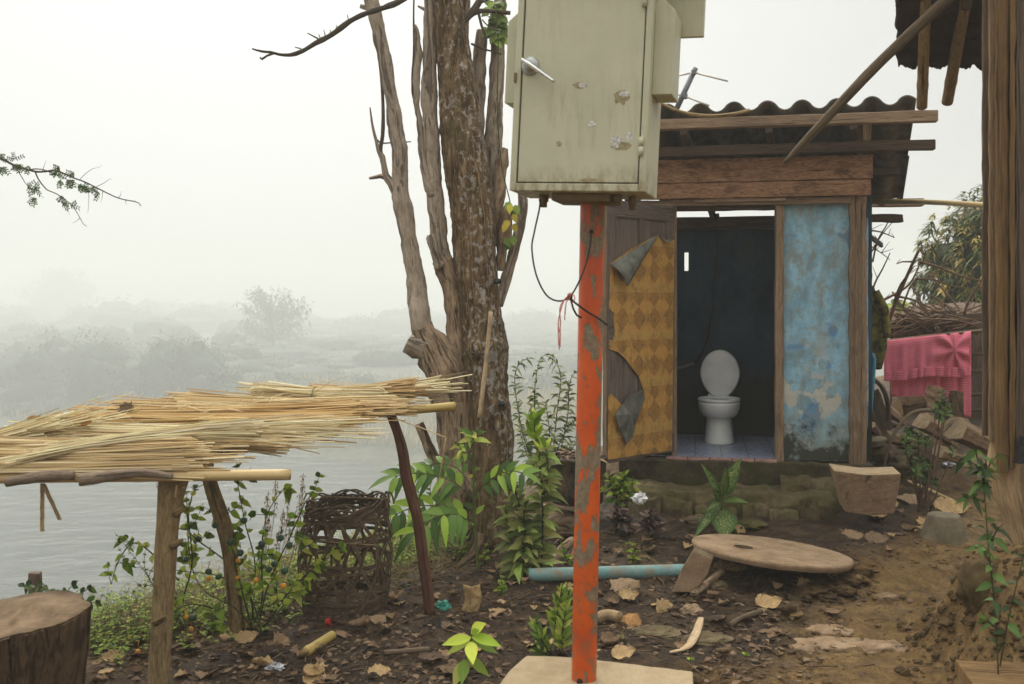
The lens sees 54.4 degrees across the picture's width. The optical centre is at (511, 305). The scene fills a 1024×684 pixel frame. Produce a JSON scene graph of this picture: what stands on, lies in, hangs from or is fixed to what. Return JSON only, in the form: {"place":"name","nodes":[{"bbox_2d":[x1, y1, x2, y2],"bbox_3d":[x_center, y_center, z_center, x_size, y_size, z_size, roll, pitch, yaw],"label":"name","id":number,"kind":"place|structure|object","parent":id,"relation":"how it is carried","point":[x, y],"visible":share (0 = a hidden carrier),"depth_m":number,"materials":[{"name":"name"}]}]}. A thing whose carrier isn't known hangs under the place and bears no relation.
{"place":"outdoors","nodes":[
{"label":"outdoors","id":0,"kind":"place"},
{"bbox_2d":[0,152,140,226],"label":"overhanging branch","id":1,"kind":"object","parent":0,"point":[18,167],"visible":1,"depth_m":5.60,"materials":[{"name":"green plant"}]},
{"bbox_2d":[0,453,527,611],"bbox_3d":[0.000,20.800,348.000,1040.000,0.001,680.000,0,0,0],"label":"river","id":2,"kind":"structure","parent":0,"point":[77,542],"depth_m":96.25,"materials":[{"name":"grey liquid"}]},
{"bbox_2d":[0,0,981,318],"label":"sky","id":3,"kind":"structure","parent":0,"point":[244,171],"materials":[{"name":"white"}]},
{"bbox_2d":[0,327,1023,683],"bbox_3d":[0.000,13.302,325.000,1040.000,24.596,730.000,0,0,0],"label":"ground","id":4,"kind":"structure","parent":0,"point":[890,573],"depth_m":5.15,"materials":[{"name":"soil"}]},
{"bbox_2d":[0,590,91,683],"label":"tree stump","id":5,"kind":"object","parent":4,"relation":"on","point":[44,637],"visible":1,"depth_m":3.64,"materials":[{"name":"wood"}]},
{"bbox_2d":[14,264,99,309],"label":"faint tree","id":6,"kind":"object","parent":4,"relation":"on","point":[55,279],"visible":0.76,"depth_m":633.11,"materials":[{"name":"plant"}]},
{"bbox_2d":[18,579,102,609],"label":"broadleaf sprig","id":7,"kind":"object","parent":4,"relation":"on","point":[28,585],"visible":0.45,"depth_m":4.61,"materials":[{"name":"green plant"}]},
{"bbox_2d":[99,463,346,653],"bbox_3d":[-1.456,1.262,5.006,1.174,0.968,0.574,0,0,-19],"label":"nightshade bush","id":8,"kind":"object","parent":4,"relation":"on","point":[247,591],"visible":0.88,"depth_m":4.96,"materials":[{"name":"green plant"}]},
{"bbox_2d":[0,402,455,683],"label":"drying rack","id":9,"kind":"object","parent":4,"relation":"on","point":[170,508],"visible":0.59,"depth_m":4.22,"materials":[{"name":"brown wood"}]},
{"bbox_2d":[4,470,74,486],"bbox_3d":[-1.948,0.714,4.111,0.270,0.064,0.047,0,0,-10],"label":"curled bark","id":10,"kind":"object","parent":9,"relation":"on","point":[40,476],"visible":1,"depth_m":4.09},
{"bbox_2d":[0,392,135,436],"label":"reed bundle","id":11,"kind":"object","parent":9,"relation":"on","point":[36,427],"visible":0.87,"depth_m":4.44,"materials":[{"name":"plant"}]},
{"bbox_2d":[0,455,249,480],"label":"reed bundle","id":12,"kind":"object","parent":9,"relation":"on","point":[77,466],"visible":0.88,"depth_m":4.15,"materials":[{"name":"plant"}]},
{"bbox_2d":[0,413,346,467],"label":"reed bundle","id":13,"kind":"object","parent":12,"relation":"on","point":[246,429],"visible":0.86,"depth_m":4.31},
{"bbox_2d":[78,468,172,485],"bbox_3d":[-1.591,0.706,4.106,0.374,0.070,0.053,0,0,-8],"label":"curled bark","id":14,"kind":"object","parent":9,"relation":"on","point":[89,478],"visible":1,"depth_m":4.08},
{"bbox_2d":[0,440,255,464],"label":"reed bundle","id":15,"kind":"object","parent":9,"relation":"on","point":[186,449],"visible":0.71,"depth_m":4.21,"materials":[{"name":"plant"}]},
{"bbox_2d":[0,425,229,451],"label":"reed bundle","id":16,"kind":"object","parent":15,"relation":"on","point":[15,442],"visible":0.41,"depth_m":4.27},
{"bbox_2d":[13,420,346,454],"bbox_3d":[-1.583,0.610,4.577,1.645,0.154,0.247,0,0,-2],"label":"reed bundle","id":17,"kind":"object","parent":9,"relation":"on","point":[263,447],"visible":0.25,"depth_m":4.53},
{"bbox_2d":[4,415,388,442],"bbox_3d":[-1.470,0.588,4.726,1.763,0.134,0.274,0,0,-6],"label":"reed bundle","id":18,"kind":"object","parent":17,"relation":"on","point":[112,427],"visible":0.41,"depth_m":4.69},
{"bbox_2d":[23,376,445,456],"bbox_3d":[-1.266,0.543,4.827,2.192,0.359,0.544,0,0,-21],"label":"loose straw","id":19,"kind":"object","parent":18,"relation":"on","point":[188,405],"visible":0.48,"depth_m":4.89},
{"bbox_2d":[44,405,406,426],"bbox_3d":[-1.409,0.556,4.904,1.771,0.120,0.253,0,0,-4],"label":"reed bundle","id":20,"kind":"object","parent":9,"relation":"on","point":[171,418],"visible":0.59,"depth_m":4.85,"materials":[{"name":"beige plant"}]},
{"bbox_2d":[68,396,408,415],"bbox_3d":[-1.371,0.527,5.018,1.697,0.133,0.220,0,0,-3],"label":"reed bundle","id":21,"kind":"object","parent":20,"relation":"on","point":[356,406],"visible":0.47,"depth_m":4.97,"materials":[{"name":"beige plant"}]},
{"bbox_2d":[91,395,417,416],"bbox_3d":[-1.311,0.519,5.099,1.656,0.121,0.225,0,0,-2],"label":"reed bundle","id":22,"kind":"object","parent":21,"relation":"on","point":[170,402],"visible":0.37,"depth_m":5.05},
{"bbox_2d":[161,388,431,411],"bbox_3d":[-1.126,0.502,5.195,1.421,0.135,0.227,0,0,0],"label":"reed bundle","id":23,"kind":"object","parent":22,"relation":"on","point":[193,396],"visible":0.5,"depth_m":5.14,"materials":[{"name":"plant"}]},
{"bbox_2d":[235,381,392,397],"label":"reed bundle","id":24,"kind":"object","parent":23,"relation":"on","point":[286,389],"visible":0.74,"depth_m":5.22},
{"bbox_2d":[308,375,432,402],"bbox_3d":[-0.811,0.462,5.346,0.781,0.169,0.228,0,0,2],"label":"reed bundle","id":25,"kind":"object","parent":23,"relation":"on","point":[401,388],"visible":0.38,"depth_m":5.30,"materials":[{"name":"beige plant"}]},
{"bbox_2d":[320,372,471,397],"bbox_3d":[-0.631,0.439,5.391,0.835,0.170,0.174,0,0,5],"label":"reed bundle","id":26,"kind":"object","parent":25,"relation":"on","point":[436,384],"visible":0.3,"depth_m":5.34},
{"bbox_2d":[234,630,257,643],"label":"dead leaf","id":27,"kind":"object","parent":4,"relation":"on","point":[245,636],"visible":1,"depth_m":4.80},
{"bbox_2d":[231,284,313,345],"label":"foggy tree","id":28,"kind":"object","parent":4,"relation":"on","point":[269,315],"visible":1,"depth_m":261.84,"materials":[{"name":"plant"}]},
{"bbox_2d":[72,518,482,665],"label":"bank weeds","id":29,"kind":"object","parent":4,"relation":"on","point":[103,644],"visible":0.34,"depth_m":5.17,"materials":[{"name":"green plant"}]},
{"bbox_2d":[249,473,305,578],"bbox_3d":[-1.431,1.351,6.092,0.384,0.668,0.225,0,0,0],"label":"dry seed plant","id":30,"kind":"object","parent":4,"relation":"on","point":[283,513],"visible":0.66,"depth_m":6.10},
{"bbox_2d":[0,363,576,448],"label":"bank reeds","id":31,"kind":"object","parent":4,"relation":"on","point":[410,439],"visible":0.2,"depth_m":141.87,"materials":[{"name":"plant"}]},
{"bbox_2d":[0,294,577,334],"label":"distant woods","id":32,"kind":"object","parent":4,"relation":"on","point":[204,318],"visible":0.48,"depth_m":445.67,"materials":[{"name":"plant"}]},
{"bbox_2d":[0,315,602,419],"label":"bank thicket","id":33,"kind":"object","parent":4,"relation":"on","point":[156,357],"visible":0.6,"depth_m":186.82,"materials":[{"name":"plant"}]},
{"bbox_2d":[301,631,335,656],"bbox_3d":[-0.902,1.579,4.649,0.048,0.057,0.223,0,0,23],"label":"bamboo offcut","id":34,"kind":"object","parent":4,"relation":"on","point":[328,637],"visible":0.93,"depth_m":4.63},
{"bbox_2d":[297,489,394,622],"bbox_3d":[-0.883,1.307,5.285,0.507,0.638,0.535,0,0,0],"label":"wicker basket","id":35,"kind":"object","parent":4,"relation":"on","point":[371,508],"visible":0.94,"depth_m":5.13,"materials":[{"name":"wicker"}]},
{"bbox_2d":[252,0,527,568],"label":"pollarded tree","id":36,"kind":"object","parent":4,"relation":"on","point":[474,292],"visible":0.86,"depth_m":6.51,"materials":[{"name":"brown plant"}]},
{"bbox_2d":[477,311,492,417],"bbox_3d":[-0.170,0.372,6.255,0.105,0.670,0.030,0,0,-24],"label":"bamboo stick","id":37,"kind":"object","parent":36,"relation":"attached to","point":[484,374],"visible":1,"depth_m":6.25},
{"bbox_2d":[481,0,519,261],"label":"climbing vine","id":38,"kind":"object","parent":36,"relation":"attached to","point":[500,39],"visible":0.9,"depth_m":6.68,"materials":[{"name":"green plant"}]},
{"bbox_2d":[384,647,429,654],"bbox_3d":[-0.481,1.581,4.558,0.211,0.036,0.028,0,0,-3],"label":"flat stick","id":39,"kind":"object","parent":4,"relation":"on","point":[404,650],"visible":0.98,"depth_m":4.55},
{"bbox_2d":[368,428,542,571],"bbox_3d":[-0.326,1.208,5.798,1.005,0.950,0.753,0,0,0],"label":"pinnate plant","id":40,"kind":"object","parent":4,"relation":"on","point":[425,475],"visible":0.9,"depth_m":5.79,"materials":[{"name":"green plant"}]},
{"bbox_2d":[460,585,481,613],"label":"curled leaf","id":41,"kind":"object","parent":4,"relation":"on","point":[473,599],"visible":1,"depth_m":5.14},
{"bbox_2d":[442,622,500,683],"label":"guava seedling","id":42,"kind":"object","parent":4,"relation":"on","point":[483,641],"visible":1,"depth_m":4.16,"materials":[{"name":"green plant"}]},
{"bbox_2d":[491,406,567,583],"bbox_3d":[0.107,1.107,5.836,0.455,1.030,0.362,0,0,0],"label":"laurel shrub","id":43,"kind":"object","parent":4,"relation":"on","point":[523,543],"visible":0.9,"depth_m":5.83,"materials":[{"name":"green plant"}]},
{"bbox_2d":[85,512,996,683],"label":"leaf litter","id":44,"kind":"object","parent":4,"relation":"on","point":[497,669],"visible":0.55,"depth_m":4.66,"materials":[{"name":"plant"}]},
{"bbox_2d":[508,353,576,484],"bbox_3d":[0.278,0.961,8.215,0.674,1.119,0.579,0,0,0],"label":"willow bush","id":45,"kind":"object","parent":4,"relation":"on","point":[530,454],"visible":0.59,"depth_m":8.15,"materials":[{"name":"green plant"}]},
{"bbox_2d":[527,581,572,655],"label":"shrub","id":46,"kind":"object","parent":4,"relation":"on","point":[563,631],"visible":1,"depth_m":4.50,"materials":[{"name":"green plant"}]},
{"bbox_2d":[531,510,573,540],"bbox_3d":[0.315,1.605,6.844,0.578,0.364,0.337,0,0,-43],"label":"root stump","id":47,"kind":"object","parent":4,"relation":"on","point":[564,522],"visible":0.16,"depth_m":6.77,"materials":[{"name":"brown plant"}]},
{"bbox_2d":[548,448,607,506],"bbox_3d":[0.484,1.198,6.989,0.500,0.366,0.466,0,0,0],"label":"planter pot","id":48,"kind":"object","parent":47,"relation":"on","point":[566,469],"visible":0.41,"depth_m":6.83,"materials":[{"name":"black plastic"}]},
{"bbox_2d":[571,204,604,683],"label":"steel post","id":49,"kind":"object","parent":4,"relation":"on","point":[587,484],"visible":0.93,"depth_m":4.08,"materials":[{"name":"metal"}]},
{"bbox_2d":[505,0,705,210],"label":"meter cabinet","id":50,"kind":"object","parent":49,"relation":"attached to","point":[591,86],"visible":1,"depth_m":3.92,"materials":[{"name":"metal"}]},
{"bbox_2d":[531,199,607,325],"bbox_3d":[0.233,-0.175,4.026,0.312,0.520,0.096,0,0,4],"label":"black cable","id":51,"kind":"object","parent":50,"relation":"attached to","point":[582,308],"visible":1,"depth_m":4.03,"materials":[{"name":"rubber"}]},
{"bbox_2d":[216,535,961,683],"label":"mud crumbs","id":52,"kind":"object","parent":4,"relation":"on","point":[698,679],"visible":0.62,"depth_m":4.83,"materials":[{"name":"soil"}]},
{"bbox_2d":[500,656,692,683],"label":"concrete slab","id":53,"kind":"structure","parent":4,"relation":"on","point":[541,670],"depth_m":4.18,"materials":[{"name":"concrete"}]},
{"bbox_2d":[528,564,683,581],"bbox_3d":[0.551,1.539,5.720,0.912,0.106,0.081,0,0,0],"label":"drain pipe","id":54,"kind":"object","parent":4,"relation":"on","point":[559,574],"visible":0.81,"depth_m":5.68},
{"bbox_2d":[597,609,622,624],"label":"broken branch","id":55,"kind":"object","parent":4,"relation":"on","point":[610,615],"visible":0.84,"depth_m":5.02,"materials":[{"name":"brown wood"}]},
{"bbox_2d":[605,505,635,532],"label":"purple plant","id":56,"kind":"object","parent":4,"relation":"on","point":[620,518],"visible":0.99,"depth_m":6.58,"materials":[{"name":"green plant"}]},
{"bbox_2d":[600,467,642,507],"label":"rosette shrub","id":57,"kind":"object","parent":4,"relation":"on","point":[621,489],"visible":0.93,"depth_m":6.79,"materials":[{"name":"green plant"}]},
{"bbox_2d":[611,644,635,659],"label":"dead leaf","id":58,"kind":"object","parent":4,"relation":"on","point":[618,652],"visible":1,"depth_m":4.50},
{"bbox_2d":[609,578,639,592],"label":"dead leaf","id":59,"kind":"object","parent":4,"relation":"on","point":[620,584],"visible":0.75,"depth_m":5.51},
{"bbox_2d":[631,507,665,538],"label":"purple plant","id":60,"kind":"object","parent":4,"relation":"on","point":[649,523],"visible":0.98,"depth_m":6.33,"materials":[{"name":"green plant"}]},
{"bbox_2d":[631,625,685,639],"bbox_3d":[0.706,1.599,4.863,0.279,0.062,0.187,0,0,0],"label":"loose stone","id":61,"kind":"object","parent":4,"relation":"on","point":[664,632],"visible":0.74,"depth_m":4.83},
{"bbox_2d":[669,617,703,652],"bbox_3d":[0.855,1.565,4.715,0.089,0.062,0.399,0,0,30],"label":"bark strip","id":62,"kind":"object","parent":4,"relation":"on","point":[694,636],"visible":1,"depth_m":4.72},
{"bbox_2d":[672,547,713,591],"bbox_3d":[0.982,1.431,5.395,0.238,0.223,0.090,0,0,0],"label":"leaning slab","id":63,"kind":"object","parent":4,"relation":"on","point":[693,574],"depth_m":5.35,"materials":[{"name":"concrete"}]},
{"bbox_2d":[681,630,733,645],"bbox_3d":[0.935,1.604,4.770,0.244,0.064,0.176,0,0,21],"label":"loose stone","id":64,"kind":"object","parent":4,"relation":"on","point":[707,638],"visible":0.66,"depth_m":4.74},
{"bbox_2d":[690,568,724,597],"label":"slanting branch","id":65,"kind":"object","parent":4,"relation":"on","point":[708,582],"visible":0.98,"depth_m":5.44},
{"bbox_2d":[695,458,747,535],"bbox_3d":[1.356,1.268,6.552,0.355,0.530,0.168,0,0,-8],"label":"dumb cane plant","id":66,"kind":"object","parent":4,"relation":"on","point":[722,519],"visible":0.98,"depth_m":6.55,"materials":[{"name":"green plant"}]},
{"bbox_2d":[624,475,839,522],"bbox_3d":[1.561,1.425,7.093,1.510,0.389,0.594,0,0,11],"label":"stone step","id":67,"kind":"object","parent":4,"relation":"on","point":[799,496],"visible":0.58,"depth_m":6.99,"materials":[{"name":"stone"}]},
{"bbox_2d":[737,519,768,529],"bbox_3d":[1.597,1.467,6.664,0.240,0.062,0.180,0,0,0],"label":"loose stone","id":68,"kind":"object","parent":4,"relation":"on","point":[750,524],"visible":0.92,"depth_m":6.62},
{"bbox_2d":[755,593,781,608],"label":"dead leaf","id":69,"kind":"object","parent":4,"relation":"on","point":[767,601],"visible":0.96,"depth_m":5.19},
{"bbox_2d":[692,534,853,572],"bbox_3d":[1.497,1.426,5.750,0.906,0.134,0.860,0,0,0],"label":"round lid","id":70,"kind":"object","parent":4,"relation":"on","point":[772,553],"visible":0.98,"depth_m":5.61,"materials":[{"name":"wood"}]},
{"bbox_2d":[619,95,937,485],"bbox_3d":[2.175,0.001,7.975,2.536,2.934,2.210,0,0,11],"label":"toilet hut","id":71,"kind":"object","parent":4,"relation":"on","point":[791,328],"visible":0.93,"depth_m":7.37,"materials":[{"name":"brown wood"}]},
{"bbox_2d":[602,201,674,463],"bbox_3d":[0.956,0.179,7.196,0.113,1.848,0.822,0,0,44],"label":"hut door","id":72,"kind":"structure","parent":71,"relation":"attached to","point":[638,367],"depth_m":7.18,"materials":[{"name":"yellow wood"}]},
{"bbox_2d":[677,213,719,369],"bbox_3d":[1.593,-0.106,8.748,0.454,1.395,0.057,0,0,12],"label":"shower hose","id":73,"kind":"object","parent":71,"relation":"hanging from","point":[715,216],"visible":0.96,"depth_m":8.73,"materials":[{"name":"black rubber"}]},
{"bbox_2d":[675,67,727,108],"bbox_3d":[1.573,-1.851,8.537,0.564,0.420,0.158,0,0,38],"label":"television antenna","id":74,"kind":"object","parent":71,"relation":"attached to","point":[683,95],"visible":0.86,"depth_m":8.58,"materials":[{"name":"grey metal"}]},
{"bbox_2d":[661,103,749,117],"bbox_3d":[1.273,-1.340,6.750,0.682,0.138,0.026,0,0,0],"label":"old rope","id":75,"kind":"object","parent":71,"relation":"attached to","point":[666,106],"visible":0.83,"depth_m":6.74,"materials":[{"name":"fabric"}]},
{"bbox_2d":[698,350,740,444],"bbox_3d":[1.723,0.760,8.283,0.353,0.763,0.488,0,0,14],"label":"toilet","id":76,"kind":"object","parent":71,"relation":"on","point":[719,406],"visible":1,"depth_m":8.40,"materials":[{"name":"ceramic"}]},
{"bbox_2d":[872,273,890,369],"bbox_3d":[2.911,0.126,7.987,0.212,0.772,0.191,0,0,0],"label":"olive jacket","id":77,"kind":"object","parent":71,"relation":"hanging from","point":[881,328],"visible":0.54,"depth_m":7.93,"materials":[{"name":"fabric"}]},
{"bbox_2d":[872,199,982,206],"bbox_3d":[3.043,-0.736,7.173,0.178,0.325,2.560,0,0,3],"label":"bamboo pole","id":78,"kind":"object","parent":71,"relation":"attached to","point":[930,202],"visible":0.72,"depth_m":7.43,"materials":[{"name":"wood"}]},
{"bbox_2d":[887,329,981,339],"bbox_3d":[3.760,0.267,8.774,0.966,0.158,0.035,0,0,21],"label":"drying pole","id":79,"kind":"object","parent":71,"relation":"attached to","point":[972,331],"visible":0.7,"depth_m":8.73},
{"bbox_2d":[884,331,970,417],"bbox_3d":[3.670,0.605,8.799,0.717,0.763,0.158,0,0,21],"label":"pink cloth","id":80,"kind":"object","parent":79,"relation":"hanging from","point":[915,366],"visible":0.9,"depth_m":8.77,"materials":[{"name":"fabric"}]},
{"bbox_2d":[787,636,860,653],"bbox_3d":[1.496,1.606,4.680,0.450,0.084,0.246,0,0,0],"label":"flat rock","id":81,"kind":"object","parent":4,"relation":"on","point":[822,642],"visible":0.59,"depth_m":4.65,"materials":[{"name":"stone"}]},
{"bbox_2d":[805,624,853,636],"bbox_3d":[1.548,1.602,4.865,0.297,0.079,0.153,0,0,0],"label":"flat rock","id":82,"kind":"object","parent":4,"relation":"on","point":[823,629],"visible":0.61,"depth_m":4.83,"materials":[{"name":"stone"}]},
{"bbox_2d":[786,545,878,603],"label":"mud lumps","id":83,"kind":"object","parent":4,"relation":"on","point":[845,583],"visible":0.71,"depth_m":5.40,"materials":[{"name":"soil"}]},
{"bbox_2d":[829,464,900,514],"bbox_3d":[2.362,1.236,6.683,0.440,0.294,0.281,0,0,15],"label":"wood block","id":84,"kind":"object","parent":4,"relation":"on","point":[868,491],"depth_m":6.56,"materials":[{"name":"wood"}]},
{"bbox_2d":[849,638,908,654],"bbox_3d":[1.690,1.599,4.634,0.336,0.078,0.170,0,0,0],"label":"flat rock","id":85,"kind":"object","parent":4,"relation":"on","point":[869,646],"visible":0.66,"depth_m":4.59,"materials":[{"name":"stone"}]},
{"bbox_2d":[872,447,890,462],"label":"rubble rock","id":86,"kind":"object","parent":4,"relation":"on","point":[878,453],"visible":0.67,"depth_m":7.74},
{"bbox_2d":[883,408,937,466],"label":"bent vine","id":87,"kind":"object","parent":86,"relation":"on","point":[900,423],"visible":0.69,"depth_m":7.70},
{"bbox_2d":[887,455,917,477],"bbox_3d":[3.071,1.261,7.797,0.260,0.191,0.259,0,0,0],"label":"rubble rock","id":88,"kind":"object","parent":4,"relation":"on","point":[898,463],"visible":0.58,"depth_m":7.73,"materials":[{"name":"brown stone"}]},
{"bbox_2d":[870,440,959,466],"bbox_3d":[3.542,1.578,8.508,1.537,0.920,1.315,0,0,0],"label":"earth heap","id":89,"kind":"object","parent":4,"relation":"on","point":[874,464],"visible":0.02,"depth_m":8.35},
{"bbox_2d":[872,419,901,427],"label":"firewood log","id":90,"kind":"object","parent":89,"relation":"on","point":[894,423],"visible":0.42,"depth_m":8.05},
{"bbox_2d":[872,378,893,431],"bbox_3d":[2.942,0.804,7.942,0.250,0.491,0.154,0,0,0],"label":"curved board","id":91,"kind":"object","parent":90,"relation":"on","point":[881,414],"visible":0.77,"depth_m":7.98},
{"bbox_2d":[884,403,906,425],"bbox_3d":[3.175,0.909,8.301,0.255,0.209,0.121,0,0,-25],"label":"firewood log","id":92,"kind":"object","parent":89,"relation":"on","point":[896,416],"visible":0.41,"depth_m":8.26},
{"bbox_2d":[891,395,926,415],"bbox_3d":[3.356,0.839,8.401,0.260,0.163,0.186,0,0,-9],"label":"firewood log","id":93,"kind":"object","parent":92,"relation":"on","point":[904,405],"visible":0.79,"depth_m":8.34,"materials":[{"name":"brown wood"}]},
{"bbox_2d":[919,386,946,416],"bbox_3d":[3.540,0.823,8.406,0.198,0.292,0.203,0,0,42],"label":"firewood log","id":94,"kind":"object","parent":93,"relation":"on","point":[931,395],"visible":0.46,"depth_m":8.37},
{"bbox_2d":[881,430,919,448],"bbox_3d":[3.072,1.064,7.899,0.311,0.164,0.139,0,0,-21],"label":"firewood log","id":95,"kind":"object","parent":89,"relation":"on","point":[887,434],"visible":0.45,"depth_m":7.84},
{"bbox_2d":[911,413,958,446],"bbox_3d":[3.422,0.997,7.998,0.358,0.277,0.202,0,0,-10],"label":"firewood log","id":96,"kind":"object","parent":89,"relation":"on","point":[923,422],"visible":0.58,"depth_m":7.93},
{"bbox_2d":[948,390,964,417],"bbox_3d":[3.695,0.841,8.303,0.143,0.264,0.168,0,0,34],"label":"firewood log","id":97,"kind":"object","parent":89,"relation":"on","point":[956,399],"visible":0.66,"depth_m":8.27,"materials":[{"name":"brown wood"}]},
{"bbox_2d":[899,389,957,511],"bbox_3d":[2.917,1.022,7.028,0.462,0.868,0.391,0,0,0],"label":"rosette bush","id":98,"kind":"object","parent":4,"relation":"on","point":[942,417],"visible":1,"depth_m":6.99,"materials":[{"name":"green plant"}]},
{"bbox_2d":[890,302,982,416],"bbox_3d":[4.538,0.798,10.037,1.947,1.675,1.329,0,0,0],"label":"lean to","id":99,"kind":"object","parent":4,"relation":"on","point":[976,372],"visible":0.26,"depth_m":10.59,"materials":[{"name":"wood"}]},
{"bbox_2d":[887,272,981,339],"bbox_3d":[4.124,0.078,9.757,1.646,0.832,1.071,0,0,0],"label":"brush pile","id":100,"kind":"object","parent":99,"relation":"on","point":[910,313],"visible":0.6,"depth_m":9.49,"materials":[{"name":"wood"}]},
{"bbox_2d":[872,223,981,331],"bbox_3d":[3.655,-0.202,9.227,1.284,1.140,0.723,0,0,-24],"label":"bare shrub","id":101,"kind":"object","parent":100,"relation":"on","point":[898,292],"visible":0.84,"depth_m":9.12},
{"bbox_2d":[920,511,968,544],"bbox_3d":[2.798,1.449,6.450,0.303,0.196,0.304,0,0,0],"label":"concrete cone","id":102,"kind":"object","parent":4,"relation":"on","point":[944,527],"visible":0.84,"depth_m":6.36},
{"bbox_2d":[907,184,982,327],"bbox_3d":[6.988,-0.315,14.289,2.472,3.087,2.875,0,0,0],"label":"mango tree","id":103,"kind":"object","parent":4,"relation":"on","point":[966,244],"visible":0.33,"depth_m":14.22,"materials":[{"name":"green plant"}]},
{"bbox_2d":[932,445,965,462],"bbox_3d":[3.312,1.132,7.399,0.365,0.196,0.146,0,0,-11],"label":"firewood log","id":104,"kind":"object","parent":4,"relation":"on","point":[944,452],"visible":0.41,"depth_m":7.33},
{"bbox_2d":[942,417,989,454],"bbox_3d":[3.476,0.987,7.498,0.430,0.308,0.241,0,0,-17],"label":"firewood log","id":105,"kind":"object","parent":104,"relation":"on","point":[960,430],"visible":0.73,"depth_m":7.41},
{"bbox_2d":[933,496,970,513],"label":"dead leaf","id":106,"kind":"object","parent":4,"relation":"on","point":[940,503],"visible":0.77,"depth_m":6.96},
{"bbox_2d":[894,0,1023,544],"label":"wooden house","id":107,"kind":"structure","parent":4,"relation":"on","point":[986,37],"depth_m":4.44,"materials":[{"name":"brown wood"}]},
{"bbox_2d":[783,0,954,163],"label":"leaning pole","id":108,"kind":"object","parent":107,"relation":"attached to","point":[908,35],"visible":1,"depth_m":5.07,"materials":[{"name":"wood"}]},
{"bbox_2d":[894,540,1023,681],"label":"bank clods","id":109,"kind":"object","parent":4,"relation":"on","point":[970,621],"visible":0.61,"depth_m":4.31,"materials":[{"name":"soil"}]},
{"bbox_2d":[955,555,1001,614],"bbox_3d":[2.074,1.232,4.349,0.255,0.282,0.301,0,0,0],"label":"earth clod","id":110,"kind":"object","parent":4,"relation":"on","point":[972,575],"visible":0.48,"depth_m":4.30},
{"bbox_2d":[955,660,1023,683],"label":"loose plank","id":111,"kind":"object","parent":4,"relation":"on","point":[973,672],"visible":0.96,"depth_m":3.70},
{"bbox_2d":[954,447,1023,673],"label":"chilli plant","id":112,"kind":"object","parent":111,"relation":"on","point":[969,458],"visible":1,"depth_m":3.70,"materials":[{"name":"green plant"}]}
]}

